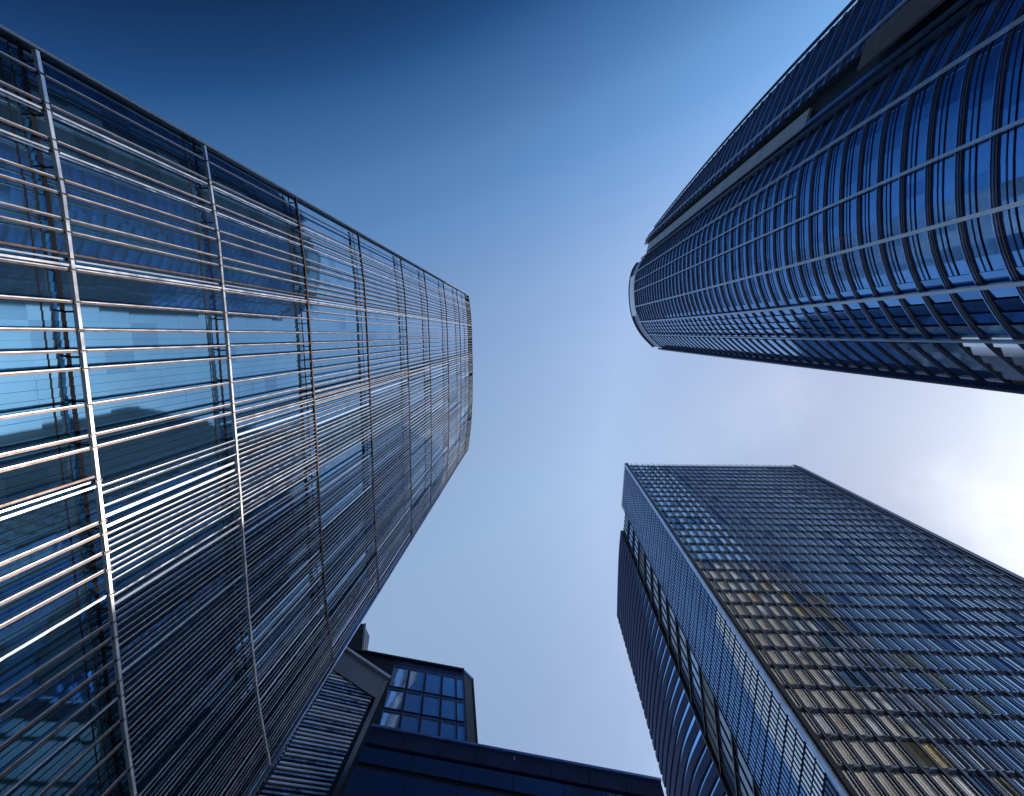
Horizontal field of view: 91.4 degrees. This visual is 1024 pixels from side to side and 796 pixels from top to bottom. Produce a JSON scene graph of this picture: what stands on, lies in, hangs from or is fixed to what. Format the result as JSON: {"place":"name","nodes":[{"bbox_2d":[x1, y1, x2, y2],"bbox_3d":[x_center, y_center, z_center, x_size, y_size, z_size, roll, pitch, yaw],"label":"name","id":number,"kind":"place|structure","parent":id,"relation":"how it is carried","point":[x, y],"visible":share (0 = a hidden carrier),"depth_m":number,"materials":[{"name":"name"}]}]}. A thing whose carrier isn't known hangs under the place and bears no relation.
{"place":"outdoors","nodes":[
{"label":"outdoors","id":0,"kind":"place"},
{"bbox_2d":[0,24,472,795],"bbox_3d":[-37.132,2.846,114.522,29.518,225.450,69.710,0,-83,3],"label":"glass tower","id":1,"kind":"structure","parent":0,"point":[236,398],"depth_m":42.86,"materials":[{"name":"glass"}]},
{"bbox_2d":[255,641,390,795],"bbox_3d":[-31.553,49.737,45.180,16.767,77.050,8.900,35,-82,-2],"label":"louvred block","id":2,"kind":"structure","parent":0,"point":[318,757],"depth_m":68.84,"materials":[{"name":"grey metal"}]},
{"bbox_2d":[343,723,664,795],"bbox_3d":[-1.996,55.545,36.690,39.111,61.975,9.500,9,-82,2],"label":"panelled block","id":3,"kind":"structure","parent":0,"point":[392,761],"depth_m":63.75,"materials":[{"name":"blue metal"}]},
{"bbox_2d":[0,0,1023,795],"label":"sky","id":4,"kind":"structure","parent":0,"point":[524,155],"materials":[{"name":"blue"}]},
{"bbox_2d":[617,463,1023,795],"bbox_3d":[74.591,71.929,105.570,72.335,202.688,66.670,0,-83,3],"label":"office tower","id":5,"kind":"structure","parent":0,"point":[795,630],"depth_m":97.21,"materials":[{"name":"blue glass"}]},
{"bbox_2d":[628,0,1023,394],"bbox_3d":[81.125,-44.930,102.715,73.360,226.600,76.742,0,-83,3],"label":"glass tower","id":6,"kind":"structure","parent":0,"point":[850,199],"depth_m":65.57,"materials":[{"name":"blue glass"}]},
{"label":"ground","id":7,"kind":"structure","parent":0,"visible":0},
{"bbox_2d":[338,623,477,795],"bbox_3d":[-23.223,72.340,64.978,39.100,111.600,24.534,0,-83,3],"label":"windowed block","id":8,"kind":"structure","parent":7,"relation":"on","point":[427,697],"depth_m":99.47,"materials":[{"name":"black metal"}]},
{"bbox_2d":[379,709,399,727],"bbox_3d":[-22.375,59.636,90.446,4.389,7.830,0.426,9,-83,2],"label":"window","id":9,"kind":"structure","parent":8,"relation":"in","point":[390,719],"depth_m":92.69,"materials":[{"name":"blue glass"}]},
{"bbox_2d":[384,687,404,710],"bbox_3d":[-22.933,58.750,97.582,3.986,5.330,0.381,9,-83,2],"label":"window","id":10,"kind":"structure","parent":8,"relation":"in","point":[394,698],"depth_m":97.63,"materials":[{"name":"blue glass"}]},
{"bbox_2d":[389,665,408,688],"bbox_3d":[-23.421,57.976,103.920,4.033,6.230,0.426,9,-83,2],"label":"window","id":11,"kind":"structure","parent":8,"relation":"in","point":[399,674],"depth_m":103.97,"materials":[{"name":"blue glass"}]},
{"bbox_2d":[400,713,418,731],"bbox_3d":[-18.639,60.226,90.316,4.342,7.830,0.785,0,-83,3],"label":"window","id":12,"kind":"structure","parent":8,"relation":"in","point":[408,722],"depth_m":92.57,"materials":[{"name":"blue glass"}]},
{"bbox_2d":[403,691,421,713],"bbox_3d":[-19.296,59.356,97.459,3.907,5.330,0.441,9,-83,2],"label":"window","id":13,"kind":"structure","parent":8,"relation":"in","point":[412,704],"depth_m":97.52,"materials":[{"name":"blue glass"}]},
{"bbox_2d":[407,668,424,691],"bbox_3d":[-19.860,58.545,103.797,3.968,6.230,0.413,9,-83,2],"label":"window","id":14,"kind":"structure","parent":8,"relation":"in","point":[416,678],"depth_m":103.82,"materials":[{"name":"blue glass"}]},
{"bbox_2d":[420,716,438,735],"bbox_3d":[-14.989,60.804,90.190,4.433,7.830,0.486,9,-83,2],"label":"window","id":15,"kind":"structure","parent":8,"relation":"in","point":[428,725],"depth_m":92.37,"materials":[{"name":"blue glass"}]},
{"bbox_2d":[422,694,439,717],"bbox_3d":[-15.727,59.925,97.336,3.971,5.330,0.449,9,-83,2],"label":"window","id":16,"kind":"structure","parent":8,"relation":"in","point":[430,704],"depth_m":97.40,"materials":[{"name":"blue glass"}]},
{"bbox_2d":[425,671,440,694],"bbox_3d":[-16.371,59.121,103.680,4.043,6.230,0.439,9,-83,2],"label":"window","id":17,"kind":"structure","parent":8,"relation":"in","point":[432,685],"depth_m":103.78,"materials":[{"name":"blue glass"}]},
{"bbox_2d":[441,697,454,720],"bbox_3d":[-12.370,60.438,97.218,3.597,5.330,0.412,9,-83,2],"label":"window","id":18,"kind":"structure","parent":8,"relation":"in","point":[448,706],"depth_m":97.26,"materials":[{"name":"blue glass"}]},
{"bbox_2d":[440,720,455,745],"bbox_3d":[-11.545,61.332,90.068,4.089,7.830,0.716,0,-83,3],"label":"window","id":19,"kind":"structure","parent":8,"relation":"in","point":[447,730],"depth_m":92.20,"materials":[{"name":"blue glass"}]},
{"bbox_2d":[442,674,454,697],"bbox_3d":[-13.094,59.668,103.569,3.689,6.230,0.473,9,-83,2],"label":"window","id":20,"kind":"structure","parent":8,"relation":"in","point":[448,684],"depth_m":103.55,"materials":[{"name":"blue glass"}]},
{"bbox_2d":[456,677,463,699],"bbox_3d":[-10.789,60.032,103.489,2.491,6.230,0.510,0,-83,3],"label":"window","id":21,"kind":"structure","parent":8,"relation":"in","point":[459,682],"depth_m":103.66,"materials":[{"name":"blue glass"}]},
{"bbox_2d":[457,700,463,721],"bbox_3d":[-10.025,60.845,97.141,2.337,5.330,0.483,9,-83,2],"label":"window","id":22,"kind":"structure","parent":8,"relation":"in","point":[460,705],"depth_m":97.22,"materials":[{"name":"blue glass"}]},
{"bbox_2d":[457,723,464,740],"bbox_3d":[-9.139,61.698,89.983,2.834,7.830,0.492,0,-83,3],"label":"window","id":23,"kind":"structure","parent":8,"relation":"in","point":[461,727],"depth_m":92.10,"materials":[{"name":"blue glass"}]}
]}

